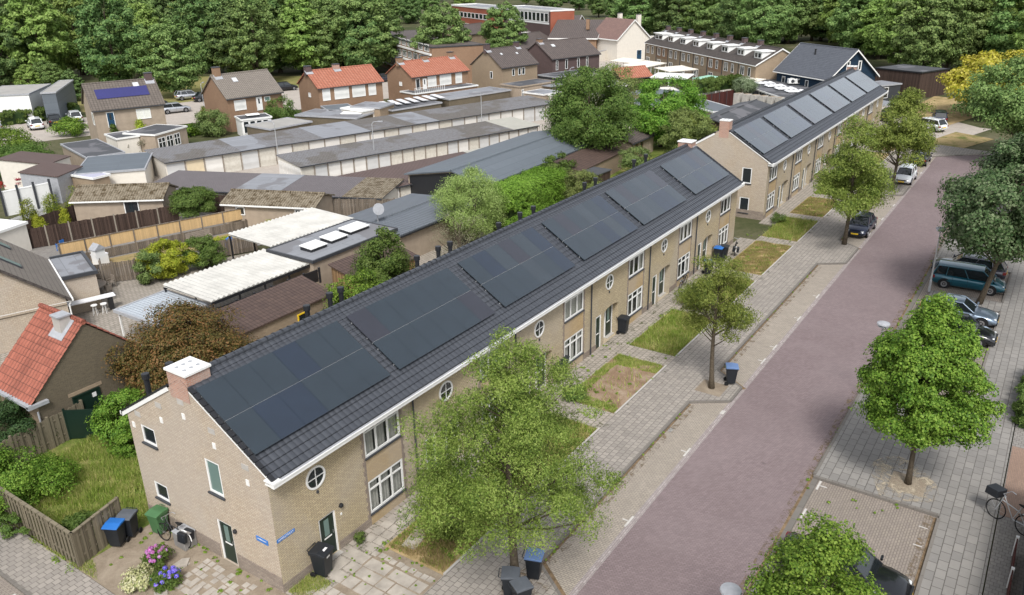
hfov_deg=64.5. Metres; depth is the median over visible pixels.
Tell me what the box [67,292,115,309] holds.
bar counter
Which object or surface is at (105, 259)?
clutter box
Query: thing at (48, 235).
fence
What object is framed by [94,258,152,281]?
fence
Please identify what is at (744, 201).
window
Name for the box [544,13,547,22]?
window
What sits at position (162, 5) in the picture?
wood tree
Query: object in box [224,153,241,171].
garage door
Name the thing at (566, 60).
window
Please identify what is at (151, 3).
wood tree
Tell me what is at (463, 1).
wood tree
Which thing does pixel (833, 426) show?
kerb dirt
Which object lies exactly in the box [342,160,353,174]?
garage door
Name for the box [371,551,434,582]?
stepping slabs
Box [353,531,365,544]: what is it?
shrub
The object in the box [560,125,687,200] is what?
back yard lawn
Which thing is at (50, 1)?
wood tree
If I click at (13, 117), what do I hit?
hedge
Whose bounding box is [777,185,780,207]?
door
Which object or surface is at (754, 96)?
planter box
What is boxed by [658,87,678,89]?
outbuilding
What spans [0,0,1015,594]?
ground
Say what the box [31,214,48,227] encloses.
conifer
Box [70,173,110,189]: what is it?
shed
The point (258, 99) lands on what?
door
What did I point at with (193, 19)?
wood tree
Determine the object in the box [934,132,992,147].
verge lawn
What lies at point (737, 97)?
planter box
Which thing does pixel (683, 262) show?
window
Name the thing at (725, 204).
window
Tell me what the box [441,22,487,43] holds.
bungalow
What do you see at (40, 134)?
car park
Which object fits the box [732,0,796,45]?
wood tree
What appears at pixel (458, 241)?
bare shrub tree
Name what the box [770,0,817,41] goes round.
wood tree
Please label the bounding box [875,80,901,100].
garage kiosk
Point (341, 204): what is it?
fence
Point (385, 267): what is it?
garden tree
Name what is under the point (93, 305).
bar stool
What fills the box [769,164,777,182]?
window
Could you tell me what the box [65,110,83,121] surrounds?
parked car
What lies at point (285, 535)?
street sign
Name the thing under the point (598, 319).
door
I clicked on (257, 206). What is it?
garden shed
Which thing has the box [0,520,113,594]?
sidewalk
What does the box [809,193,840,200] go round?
garden path
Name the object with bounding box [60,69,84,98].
wood tree
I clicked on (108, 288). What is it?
garden chair
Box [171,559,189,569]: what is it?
stepping slabs
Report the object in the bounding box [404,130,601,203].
workshop
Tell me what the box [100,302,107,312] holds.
bar stool
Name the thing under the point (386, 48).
wood tree
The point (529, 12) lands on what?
window
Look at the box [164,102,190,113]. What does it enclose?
parked car
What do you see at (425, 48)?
window
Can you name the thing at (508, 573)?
wheelie bin
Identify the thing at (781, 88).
tarpaulin
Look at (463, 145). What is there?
garage door
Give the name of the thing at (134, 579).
hosta plant
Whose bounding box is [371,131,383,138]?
garage door
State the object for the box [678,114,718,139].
garden tree
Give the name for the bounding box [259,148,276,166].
garage door
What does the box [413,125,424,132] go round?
garage door
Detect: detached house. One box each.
[81,72,166,142]
[201,66,283,131]
[296,63,383,111]
[385,51,469,102]
[470,41,538,87]
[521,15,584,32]
[527,37,600,77]
[548,18,602,48]
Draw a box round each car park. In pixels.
[1,117,89,145]
[879,106,989,137]
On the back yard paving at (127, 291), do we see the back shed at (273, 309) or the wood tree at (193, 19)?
the back shed at (273, 309)
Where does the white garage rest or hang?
on the garage court
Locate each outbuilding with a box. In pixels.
[245,117,312,134]
[266,218,397,288]
[294,109,373,125]
[320,103,351,110]
[388,99,441,114]
[428,86,511,106]
[523,89,559,99]
[630,98,667,107]
[631,88,681,98]
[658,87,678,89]
[697,100,729,114]
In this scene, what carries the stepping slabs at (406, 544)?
on the front garden at (433, 568)
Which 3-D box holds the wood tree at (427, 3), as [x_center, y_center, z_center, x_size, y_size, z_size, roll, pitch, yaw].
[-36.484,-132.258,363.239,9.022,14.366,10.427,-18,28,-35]
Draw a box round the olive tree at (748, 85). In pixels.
[730,76,759,93]
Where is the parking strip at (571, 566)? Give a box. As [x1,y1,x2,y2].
[546,157,934,594]
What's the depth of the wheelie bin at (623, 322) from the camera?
53.53 m
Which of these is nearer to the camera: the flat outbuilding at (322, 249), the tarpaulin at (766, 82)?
the flat outbuilding at (322, 249)
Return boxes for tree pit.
[695,379,728,396]
[887,471,926,496]
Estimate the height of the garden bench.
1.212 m
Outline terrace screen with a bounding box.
[0,179,54,215]
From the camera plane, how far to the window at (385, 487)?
36.50 m
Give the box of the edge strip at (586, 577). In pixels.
[568,165,929,594]
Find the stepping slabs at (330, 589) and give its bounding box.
[303,579,344,594]
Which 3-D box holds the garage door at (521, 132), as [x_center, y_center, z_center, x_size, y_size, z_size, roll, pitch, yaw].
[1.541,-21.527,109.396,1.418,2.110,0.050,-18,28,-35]
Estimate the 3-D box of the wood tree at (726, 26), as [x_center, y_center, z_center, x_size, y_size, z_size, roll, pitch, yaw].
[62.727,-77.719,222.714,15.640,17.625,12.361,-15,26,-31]
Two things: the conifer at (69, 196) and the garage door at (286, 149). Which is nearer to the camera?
the conifer at (69, 196)
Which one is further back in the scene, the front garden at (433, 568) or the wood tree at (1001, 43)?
the wood tree at (1001, 43)
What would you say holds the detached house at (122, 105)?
on the ground at (752, 228)
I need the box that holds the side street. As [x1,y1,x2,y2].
[0,576,23,594]
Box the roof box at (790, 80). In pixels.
[787,78,795,83]
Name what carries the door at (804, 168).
in the terraced row at (791, 139)
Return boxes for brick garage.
[350,101,394,116]
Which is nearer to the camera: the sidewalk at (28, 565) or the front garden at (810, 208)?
the sidewalk at (28, 565)
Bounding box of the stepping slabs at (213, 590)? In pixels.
[175,558,257,594]
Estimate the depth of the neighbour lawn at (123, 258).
70.00 m
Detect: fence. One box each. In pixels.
[0,399,83,474]
[0,486,81,568]
[9,208,47,220]
[26,204,76,228]
[27,206,180,248]
[57,208,241,254]
[70,496,120,567]
[85,219,247,260]
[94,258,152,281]
[183,195,225,212]
[207,238,257,258]
[216,267,321,308]
[332,198,394,215]
[704,88,740,105]
[1006,535,1019,594]
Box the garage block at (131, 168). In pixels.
[73,152,154,183]
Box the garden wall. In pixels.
[599,50,605,60]
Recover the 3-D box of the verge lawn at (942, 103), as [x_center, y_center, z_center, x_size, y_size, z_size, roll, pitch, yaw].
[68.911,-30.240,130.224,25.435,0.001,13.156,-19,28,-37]
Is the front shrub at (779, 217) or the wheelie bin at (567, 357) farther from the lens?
the front shrub at (779, 217)
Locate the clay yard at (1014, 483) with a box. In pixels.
[999,446,1023,521]
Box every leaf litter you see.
[542,562,565,594]
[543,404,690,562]
[720,265,817,370]
[744,235,946,594]
[913,518,936,594]
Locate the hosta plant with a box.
[118,562,153,593]
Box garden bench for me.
[185,228,212,247]
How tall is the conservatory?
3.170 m
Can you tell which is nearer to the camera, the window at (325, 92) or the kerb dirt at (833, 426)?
the kerb dirt at (833, 426)
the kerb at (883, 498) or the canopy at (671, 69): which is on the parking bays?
the kerb at (883, 498)
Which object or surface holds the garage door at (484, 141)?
in the garage row at (346, 158)
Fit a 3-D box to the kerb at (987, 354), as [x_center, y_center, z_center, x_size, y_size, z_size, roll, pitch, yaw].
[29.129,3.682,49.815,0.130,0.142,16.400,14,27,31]
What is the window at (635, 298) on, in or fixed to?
in the terraced row at (274, 438)
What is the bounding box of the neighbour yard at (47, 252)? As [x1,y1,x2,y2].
[30,212,260,275]
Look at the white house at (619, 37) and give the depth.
200.65 m
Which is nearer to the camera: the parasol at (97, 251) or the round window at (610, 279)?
the round window at (610, 279)
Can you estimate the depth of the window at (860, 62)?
134.06 m
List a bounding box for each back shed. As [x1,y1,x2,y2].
[210,275,327,341]
[328,245,416,292]
[553,143,621,186]
[580,167,611,188]
[705,99,770,129]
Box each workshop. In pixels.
[344,193,474,255]
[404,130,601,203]
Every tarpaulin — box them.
[756,81,775,83]
[765,84,785,86]
[774,86,796,89]
[784,89,802,91]
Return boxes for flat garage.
[60,139,124,164]
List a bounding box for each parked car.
[25,117,44,130]
[45,113,61,126]
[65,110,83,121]
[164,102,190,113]
[174,89,195,100]
[191,91,203,101]
[277,81,297,89]
[378,73,387,80]
[774,531,914,594]
[848,211,877,237]
[893,163,917,184]
[909,151,932,165]
[919,293,999,326]
[922,117,948,132]
[931,110,948,121]
[931,253,1007,279]
[931,310,997,346]
[932,259,1006,295]
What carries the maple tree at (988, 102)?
on the ground at (752, 228)
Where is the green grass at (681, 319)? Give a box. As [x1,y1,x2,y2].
[388,197,833,571]
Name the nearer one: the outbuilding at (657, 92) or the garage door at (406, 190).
the garage door at (406, 190)
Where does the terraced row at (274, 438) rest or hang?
on the ground at (752, 228)
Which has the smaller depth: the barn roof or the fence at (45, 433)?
the fence at (45, 433)
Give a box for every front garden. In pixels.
[384,478,515,574]
[476,418,596,490]
[571,355,662,412]
[629,311,708,355]
[731,241,790,274]
[789,197,829,217]
[859,152,888,162]
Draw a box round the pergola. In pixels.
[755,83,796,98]
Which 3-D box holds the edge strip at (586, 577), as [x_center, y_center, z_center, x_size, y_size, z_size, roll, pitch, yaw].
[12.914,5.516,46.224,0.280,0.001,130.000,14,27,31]
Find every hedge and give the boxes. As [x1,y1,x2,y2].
[0,102,80,125]
[180,123,204,136]
[491,165,566,231]
[691,73,742,93]
[1009,375,1023,428]
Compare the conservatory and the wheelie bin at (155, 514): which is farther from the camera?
the conservatory
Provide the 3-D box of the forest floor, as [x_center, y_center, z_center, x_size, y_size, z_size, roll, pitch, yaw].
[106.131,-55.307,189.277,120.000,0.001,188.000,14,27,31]
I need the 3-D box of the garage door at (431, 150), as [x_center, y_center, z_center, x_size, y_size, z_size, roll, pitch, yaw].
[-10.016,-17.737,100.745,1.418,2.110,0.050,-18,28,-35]
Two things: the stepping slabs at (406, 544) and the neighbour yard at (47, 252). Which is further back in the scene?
the neighbour yard at (47, 252)
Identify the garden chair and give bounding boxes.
[102,284,112,293]
[105,274,116,286]
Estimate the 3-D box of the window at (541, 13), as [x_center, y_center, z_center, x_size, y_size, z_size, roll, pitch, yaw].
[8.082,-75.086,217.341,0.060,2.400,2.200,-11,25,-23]
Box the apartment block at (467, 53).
[381,30,482,82]
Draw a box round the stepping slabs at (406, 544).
[402,527,426,548]
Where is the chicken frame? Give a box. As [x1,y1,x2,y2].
[340,111,361,114]
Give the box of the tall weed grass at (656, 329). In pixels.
[479,213,817,488]
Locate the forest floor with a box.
[752,34,1016,129]
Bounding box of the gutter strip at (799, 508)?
[749,267,931,594]
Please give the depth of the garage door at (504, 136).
107.19 m
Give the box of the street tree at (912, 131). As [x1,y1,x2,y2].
[856,87,942,190]
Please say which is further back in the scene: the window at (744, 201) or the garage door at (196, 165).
the garage door at (196, 165)
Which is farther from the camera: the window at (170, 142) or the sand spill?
the window at (170, 142)
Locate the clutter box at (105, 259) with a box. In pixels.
[90,252,109,264]
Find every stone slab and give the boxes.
[154,589,167,594]
[179,558,189,566]
[187,585,201,594]
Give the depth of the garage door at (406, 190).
83.96 m
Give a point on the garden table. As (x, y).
(101, 283)
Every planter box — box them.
[733,92,743,104]
[741,93,751,101]
[750,94,758,100]
[758,95,767,102]
[766,96,776,103]
[775,96,784,102]
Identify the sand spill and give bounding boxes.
[872,456,937,501]
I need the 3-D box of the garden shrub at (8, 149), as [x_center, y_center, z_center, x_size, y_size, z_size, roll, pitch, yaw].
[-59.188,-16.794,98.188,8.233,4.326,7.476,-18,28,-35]
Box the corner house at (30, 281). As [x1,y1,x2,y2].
[0,239,101,353]
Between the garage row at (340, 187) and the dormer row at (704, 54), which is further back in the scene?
the dormer row at (704, 54)
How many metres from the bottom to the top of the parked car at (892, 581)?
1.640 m
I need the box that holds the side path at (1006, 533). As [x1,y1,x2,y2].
[983,423,1023,594]
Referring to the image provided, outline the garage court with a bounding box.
[152,89,730,182]
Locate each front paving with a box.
[285,237,755,594]
[759,129,882,224]
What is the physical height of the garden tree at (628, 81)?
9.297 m
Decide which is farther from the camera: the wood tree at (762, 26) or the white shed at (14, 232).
the wood tree at (762, 26)
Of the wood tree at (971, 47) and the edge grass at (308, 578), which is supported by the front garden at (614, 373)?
the edge grass at (308, 578)
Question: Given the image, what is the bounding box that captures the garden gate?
[62,408,99,439]
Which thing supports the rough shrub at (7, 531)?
on the ground at (752, 228)
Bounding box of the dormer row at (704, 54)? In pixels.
[644,26,789,90]
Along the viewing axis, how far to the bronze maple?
43.92 m
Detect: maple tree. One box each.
[741,508,890,594]
[850,290,1007,484]
[934,132,1023,304]
[948,53,1023,137]
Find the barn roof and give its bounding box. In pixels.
[608,65,652,89]
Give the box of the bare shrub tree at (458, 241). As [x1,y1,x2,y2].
[426,211,484,255]
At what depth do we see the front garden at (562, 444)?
42.14 m
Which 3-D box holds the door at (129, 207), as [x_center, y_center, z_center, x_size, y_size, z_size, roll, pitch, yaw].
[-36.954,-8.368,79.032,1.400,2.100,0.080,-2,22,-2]
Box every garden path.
[550,399,613,428]
[618,345,674,365]
[673,303,719,318]
[718,270,761,280]
[756,236,796,245]
[785,213,822,220]
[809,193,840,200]
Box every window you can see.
[136,108,151,118]
[141,424,158,449]
[154,481,170,505]
[157,136,166,147]
[166,134,173,145]
[173,132,180,144]
[204,458,225,500]
[234,99,246,110]
[235,207,245,214]
[243,121,248,133]
[306,465,325,489]
[322,89,330,100]
[334,87,349,99]
[352,85,365,96]
[363,410,401,460]
[368,83,376,94]
[368,458,406,515]
[413,52,417,58]
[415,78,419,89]
[424,44,428,51]
[427,76,436,86]
[439,74,451,84]
[439,380,452,400]
[455,72,461,82]
[480,343,504,381]
[524,11,527,19]
[528,11,531,20]
[532,12,535,20]
[534,320,544,337]
[536,12,539,21]
[540,12,543,21]
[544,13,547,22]
[564,290,584,323]
[564,328,583,363]
[565,59,567,68]
[606,274,613,289]
[627,285,642,316]
[629,251,644,279]
[661,238,667,252]
[677,251,689,280]
[679,220,691,244]
[706,210,710,222]
[708,59,712,67]
[718,223,728,245]
[720,195,730,216]
[723,62,727,70]
[737,197,748,213]
[739,65,744,74]
[741,167,751,184]
[766,190,774,212]
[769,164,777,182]
[783,160,786,169]
[792,172,799,192]
[795,148,802,164]
[814,158,820,173]
[817,134,823,149]
[837,123,842,135]
[858,60,861,69]
[868,103,872,114]
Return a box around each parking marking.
[623,516,633,526]
[816,481,826,489]
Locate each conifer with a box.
[18,197,40,220]
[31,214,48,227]
[40,192,62,214]
[57,207,70,223]
[64,185,74,207]
[110,124,118,132]
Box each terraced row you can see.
[120,138,744,592]
[696,65,888,219]
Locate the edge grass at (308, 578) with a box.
[29,353,661,594]
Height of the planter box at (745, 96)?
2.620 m
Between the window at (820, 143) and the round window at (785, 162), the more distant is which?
the window at (820, 143)
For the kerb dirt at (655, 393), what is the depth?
46.30 m
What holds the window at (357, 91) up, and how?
in the semi detached house at (336, 83)
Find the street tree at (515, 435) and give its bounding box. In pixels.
[388,324,629,576]
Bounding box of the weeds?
[4,186,939,594]
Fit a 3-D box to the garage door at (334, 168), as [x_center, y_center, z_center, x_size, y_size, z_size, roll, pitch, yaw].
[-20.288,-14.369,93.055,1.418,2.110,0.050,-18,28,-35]
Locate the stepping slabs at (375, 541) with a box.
[365,490,429,552]
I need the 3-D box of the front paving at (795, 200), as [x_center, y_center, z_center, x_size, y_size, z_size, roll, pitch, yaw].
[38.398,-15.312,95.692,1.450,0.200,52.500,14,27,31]
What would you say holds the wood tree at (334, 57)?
on the ground at (752, 228)
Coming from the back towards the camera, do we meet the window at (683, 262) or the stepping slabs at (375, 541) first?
the window at (683, 262)
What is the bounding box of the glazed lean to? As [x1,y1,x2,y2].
[113,290,209,350]
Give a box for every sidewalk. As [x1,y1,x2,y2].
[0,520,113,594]
[423,144,997,594]
[816,204,1023,594]
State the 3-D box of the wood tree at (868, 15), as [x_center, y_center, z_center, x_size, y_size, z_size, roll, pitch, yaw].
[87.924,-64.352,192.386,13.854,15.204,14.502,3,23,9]
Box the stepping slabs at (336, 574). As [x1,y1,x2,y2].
[327,547,428,594]
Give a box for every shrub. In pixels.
[0,124,39,156]
[0,139,56,176]
[0,396,57,455]
[0,441,83,515]
[0,508,30,539]
[45,114,88,136]
[56,509,104,540]
[84,385,145,447]
[106,426,136,459]
[131,249,163,284]
[134,118,145,128]
[134,238,200,279]
[167,185,220,218]
[181,234,227,268]
[192,108,231,136]
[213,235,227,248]
[263,94,299,119]
[321,267,384,310]
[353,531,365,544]
[407,483,490,545]
[489,442,544,472]
[541,151,577,187]
[559,168,602,199]
[561,384,588,403]
[617,146,652,169]
[672,283,716,310]
[770,212,786,222]
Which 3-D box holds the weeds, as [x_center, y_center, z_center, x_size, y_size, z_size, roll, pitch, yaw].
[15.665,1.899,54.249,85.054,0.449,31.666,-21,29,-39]
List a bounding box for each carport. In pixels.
[163,249,309,310]
[228,207,351,258]
[542,83,559,89]
[882,100,893,106]
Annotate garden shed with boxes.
[68,182,178,220]
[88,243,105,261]
[219,188,334,226]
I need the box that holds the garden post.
[98,260,105,289]
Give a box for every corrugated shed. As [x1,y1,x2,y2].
[0,151,70,189]
[18,162,82,202]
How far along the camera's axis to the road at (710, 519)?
42.17 m
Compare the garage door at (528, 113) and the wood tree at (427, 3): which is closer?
the garage door at (528, 113)
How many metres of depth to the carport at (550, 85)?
145.72 m
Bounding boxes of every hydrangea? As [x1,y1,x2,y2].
[140,544,174,569]
[149,564,183,593]
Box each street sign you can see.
[256,535,268,545]
[277,528,294,543]
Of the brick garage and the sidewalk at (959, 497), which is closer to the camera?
the sidewalk at (959, 497)
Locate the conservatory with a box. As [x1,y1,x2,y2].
[234,113,271,135]
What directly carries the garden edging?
on the ground at (752, 228)
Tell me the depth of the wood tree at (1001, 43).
158.92 m
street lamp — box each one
[268,120,277,153]
[372,121,382,148]
[720,582,741,594]
[869,321,889,401]
[927,227,945,291]
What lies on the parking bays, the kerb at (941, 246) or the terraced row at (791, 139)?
the kerb at (941, 246)
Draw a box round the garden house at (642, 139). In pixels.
[608,128,656,156]
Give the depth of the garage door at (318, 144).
104.57 m
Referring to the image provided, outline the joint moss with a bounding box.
[486,241,750,438]
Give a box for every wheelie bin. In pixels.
[101,516,129,545]
[115,507,142,536]
[144,504,172,533]
[307,541,333,577]
[498,566,519,594]
[508,576,533,594]
[522,547,544,579]
[560,355,569,373]
[616,314,630,333]
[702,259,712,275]
[713,245,723,260]
[719,244,729,258]
[723,362,738,385]
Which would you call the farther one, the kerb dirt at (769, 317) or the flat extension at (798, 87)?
the flat extension at (798, 87)
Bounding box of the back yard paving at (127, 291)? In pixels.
[0,217,488,365]
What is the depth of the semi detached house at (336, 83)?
132.81 m
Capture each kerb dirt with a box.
[449,224,831,585]
[547,405,694,562]
[721,266,821,372]
[739,235,945,594]
[906,515,933,593]
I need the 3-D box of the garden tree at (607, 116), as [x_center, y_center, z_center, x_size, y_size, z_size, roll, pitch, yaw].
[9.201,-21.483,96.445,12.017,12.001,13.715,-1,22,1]
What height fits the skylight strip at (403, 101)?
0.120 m
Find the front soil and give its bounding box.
[66,524,442,594]
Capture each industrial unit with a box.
[0,84,51,116]
[40,79,76,120]
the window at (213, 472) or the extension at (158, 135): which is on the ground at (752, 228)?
the extension at (158, 135)
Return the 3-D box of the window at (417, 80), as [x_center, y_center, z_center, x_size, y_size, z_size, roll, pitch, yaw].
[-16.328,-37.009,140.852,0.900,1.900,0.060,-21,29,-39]
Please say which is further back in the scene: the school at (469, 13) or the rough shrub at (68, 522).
the school at (469, 13)
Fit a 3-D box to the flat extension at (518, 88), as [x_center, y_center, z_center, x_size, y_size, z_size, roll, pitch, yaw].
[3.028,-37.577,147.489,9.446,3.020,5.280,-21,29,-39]
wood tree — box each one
[0,0,32,24]
[0,0,79,76]
[0,6,36,85]
[12,64,43,84]
[28,0,62,38]
[32,59,62,83]
[47,0,103,74]
[60,0,96,55]
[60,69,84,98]
[65,0,143,81]
[95,0,116,54]
[98,0,162,33]
[114,2,162,71]
[115,0,174,43]
[128,17,207,92]
[144,0,183,50]
[168,0,225,72]
[178,0,218,30]
[203,0,258,72]
[223,0,274,55]
[224,0,285,71]
[237,0,298,72]
[272,0,324,72]
[277,0,332,69]
[301,0,342,67]
[318,0,336,8]
[322,0,405,66]
[325,2,363,66]
[338,8,382,68]
[388,0,401,18]
[398,0,422,23]
[406,0,424,12]
[407,1,471,49]
[422,0,440,11]
[453,0,475,3]
[476,0,528,47]
[536,0,547,5]
[546,0,562,7]
[569,0,585,9]
[583,0,606,16]
[604,0,631,17]
[610,0,669,33]
[649,0,710,31]
[679,0,719,35]
[688,0,738,37]
[714,0,765,40]
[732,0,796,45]
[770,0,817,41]
[773,0,813,43]
[793,0,826,40]
[809,0,827,40]
[814,2,836,30]
[815,0,842,46]
[824,0,873,49]
[840,0,876,54]
[850,0,886,58]
[865,0,930,64]
[890,0,971,67]
[912,0,1002,67]
[957,0,1023,64]
[980,0,1023,60]
[1008,12,1023,55]
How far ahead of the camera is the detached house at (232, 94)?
123.55 m
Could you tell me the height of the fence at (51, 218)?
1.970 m
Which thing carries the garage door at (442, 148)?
in the garage row at (346, 158)
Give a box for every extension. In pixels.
[104,130,141,152]
[122,124,188,151]
[400,83,477,100]
[500,78,555,96]
[537,69,577,88]
[750,79,807,95]
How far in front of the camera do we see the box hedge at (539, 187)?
74.92 m
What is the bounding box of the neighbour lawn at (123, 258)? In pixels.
[92,234,244,268]
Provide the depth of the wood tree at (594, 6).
352.01 m
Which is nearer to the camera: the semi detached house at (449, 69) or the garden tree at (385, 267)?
the garden tree at (385, 267)
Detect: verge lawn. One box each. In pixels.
[918,96,974,124]
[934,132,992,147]
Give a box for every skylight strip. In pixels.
[387,100,401,104]
[396,99,410,103]
[404,97,419,101]
[413,96,428,100]
[422,95,435,99]
[430,94,445,98]
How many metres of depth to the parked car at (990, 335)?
51.27 m
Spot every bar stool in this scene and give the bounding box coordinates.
[90,304,98,315]
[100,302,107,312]
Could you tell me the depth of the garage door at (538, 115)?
126.66 m
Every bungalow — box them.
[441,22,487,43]
[499,31,548,48]
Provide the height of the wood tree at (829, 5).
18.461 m
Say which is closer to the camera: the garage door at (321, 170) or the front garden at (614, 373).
the front garden at (614, 373)
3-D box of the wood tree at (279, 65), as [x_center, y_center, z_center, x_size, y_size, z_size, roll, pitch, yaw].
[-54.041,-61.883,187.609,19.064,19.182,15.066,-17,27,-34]
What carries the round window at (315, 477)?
in the terraced row at (274, 438)
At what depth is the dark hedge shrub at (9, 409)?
41.26 m
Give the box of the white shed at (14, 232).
[0,219,31,250]
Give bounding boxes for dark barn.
[875,64,949,97]
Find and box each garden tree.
[348,226,414,285]
[538,65,642,150]
[587,61,642,107]
[624,74,712,146]
[657,105,714,153]
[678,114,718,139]
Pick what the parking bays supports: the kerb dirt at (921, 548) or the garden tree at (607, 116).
the kerb dirt at (921, 548)
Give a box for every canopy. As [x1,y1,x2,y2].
[610,57,643,66]
[622,60,665,72]
[650,72,694,85]
[655,65,697,80]
[692,75,723,92]
[746,77,765,81]
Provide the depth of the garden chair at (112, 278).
63.35 m
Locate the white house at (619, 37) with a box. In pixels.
[596,13,653,59]
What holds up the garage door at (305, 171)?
in the garage row at (346, 158)
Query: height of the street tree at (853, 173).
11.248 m
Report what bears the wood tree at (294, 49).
on the ground at (752, 228)
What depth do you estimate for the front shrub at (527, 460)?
39.38 m
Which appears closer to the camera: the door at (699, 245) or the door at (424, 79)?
the door at (699, 245)
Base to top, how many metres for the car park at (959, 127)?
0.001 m
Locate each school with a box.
[451,3,503,29]
[504,5,574,36]
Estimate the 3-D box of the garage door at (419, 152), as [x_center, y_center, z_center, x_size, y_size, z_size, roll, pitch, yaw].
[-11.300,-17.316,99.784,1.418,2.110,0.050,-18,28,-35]
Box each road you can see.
[165,59,644,124]
[577,155,1023,594]
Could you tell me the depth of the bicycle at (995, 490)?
35.18 m
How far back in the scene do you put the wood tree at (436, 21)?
168.62 m
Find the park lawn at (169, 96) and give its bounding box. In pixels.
[76,76,300,111]
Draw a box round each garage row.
[144,95,552,177]
[153,170,403,212]
[276,117,539,175]
[339,147,483,197]
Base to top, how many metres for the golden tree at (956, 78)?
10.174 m
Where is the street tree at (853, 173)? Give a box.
[810,113,900,244]
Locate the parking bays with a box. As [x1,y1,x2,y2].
[747,240,1009,594]
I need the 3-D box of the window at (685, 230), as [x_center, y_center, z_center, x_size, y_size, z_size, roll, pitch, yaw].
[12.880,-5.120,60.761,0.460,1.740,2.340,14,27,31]
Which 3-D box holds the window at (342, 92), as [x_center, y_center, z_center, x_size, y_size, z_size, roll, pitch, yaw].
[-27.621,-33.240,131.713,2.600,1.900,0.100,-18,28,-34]
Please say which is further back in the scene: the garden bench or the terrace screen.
the terrace screen
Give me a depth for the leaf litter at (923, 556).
33.59 m
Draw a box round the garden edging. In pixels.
[443,150,894,574]
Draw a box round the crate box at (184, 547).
[171,523,196,550]
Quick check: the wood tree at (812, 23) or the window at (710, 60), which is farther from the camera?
the wood tree at (812, 23)
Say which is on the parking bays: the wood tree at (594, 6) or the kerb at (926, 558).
the kerb at (926, 558)
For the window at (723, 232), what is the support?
in the terraced row at (274, 438)
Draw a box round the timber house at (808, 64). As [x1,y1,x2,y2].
[773,42,879,86]
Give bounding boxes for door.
[72,386,101,414]
[106,112,115,127]
[123,202,139,212]
[166,162,184,174]
[186,159,204,170]
[205,156,223,171]
[217,519,237,563]
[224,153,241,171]
[242,151,259,169]
[256,97,262,110]
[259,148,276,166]
[276,146,291,157]
[293,143,307,151]
[297,311,304,320]
[302,167,313,174]
[309,140,323,148]
[315,164,327,175]
[318,510,338,552]
[325,138,339,146]
[328,162,340,175]
[341,136,354,143]
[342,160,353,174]
[354,158,365,171]
[356,133,369,141]
[367,156,378,169]
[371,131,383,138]
[379,153,390,166]
[385,129,397,136]
[391,151,401,164]
[399,127,411,134]
[401,186,410,196]
[403,149,413,162]
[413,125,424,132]
[415,147,424,160]
[423,78,426,88]
[425,434,435,468]
[426,123,438,129]
[426,145,435,157]
[437,143,446,155]
[440,121,450,127]
[448,142,457,153]
[452,119,463,125]
[459,140,467,151]
[465,117,475,123]
[469,138,478,149]
[477,115,487,121]
[480,136,488,147]
[489,113,499,119]
[490,134,498,144]
[500,133,507,141]
[501,111,511,117]
[510,131,517,138]
[513,110,522,119]
[519,129,527,135]
[524,108,533,121]
[535,106,544,120]
[535,352,545,387]
[595,315,600,348]
[603,304,612,337]
[636,50,641,58]
[651,274,656,304]
[658,267,664,294]
[697,243,700,269]
[702,236,707,258]
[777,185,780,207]
[801,168,804,188]
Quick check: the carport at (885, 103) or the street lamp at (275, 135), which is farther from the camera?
the carport at (885, 103)
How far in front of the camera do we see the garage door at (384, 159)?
96.74 m
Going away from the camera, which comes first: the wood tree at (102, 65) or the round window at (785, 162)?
the round window at (785, 162)
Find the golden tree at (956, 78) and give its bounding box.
[935,49,1023,102]
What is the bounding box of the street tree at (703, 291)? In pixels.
[672,253,764,388]
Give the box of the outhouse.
[0,303,152,430]
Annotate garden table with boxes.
[97,279,105,287]
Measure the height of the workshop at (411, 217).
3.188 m
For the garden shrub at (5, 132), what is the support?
on the ground at (752, 228)
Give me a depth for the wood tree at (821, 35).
233.81 m
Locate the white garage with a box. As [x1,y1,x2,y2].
[340,106,374,116]
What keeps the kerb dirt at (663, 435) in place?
on the parking strip at (571, 566)
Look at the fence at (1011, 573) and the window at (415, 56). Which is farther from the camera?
the window at (415, 56)
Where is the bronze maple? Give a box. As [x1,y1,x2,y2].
[101,297,259,397]
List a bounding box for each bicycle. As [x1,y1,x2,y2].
[157,512,193,547]
[679,270,688,286]
[732,238,739,255]
[985,483,1023,535]
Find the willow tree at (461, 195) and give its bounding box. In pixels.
[427,165,509,240]
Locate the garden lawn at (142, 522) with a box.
[2,417,148,563]
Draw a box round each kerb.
[0,571,31,594]
[542,154,962,594]
[813,388,862,474]
[813,474,939,517]
[914,517,940,594]
[936,226,952,257]
[964,295,1001,312]
[976,311,1000,395]
[1002,272,1012,302]
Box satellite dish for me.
[373,203,383,220]
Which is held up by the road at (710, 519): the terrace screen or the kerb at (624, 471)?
the kerb at (624, 471)
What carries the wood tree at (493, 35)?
on the ground at (752, 228)
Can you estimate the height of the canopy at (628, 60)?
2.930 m
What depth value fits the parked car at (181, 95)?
152.57 m
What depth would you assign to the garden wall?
200.93 m

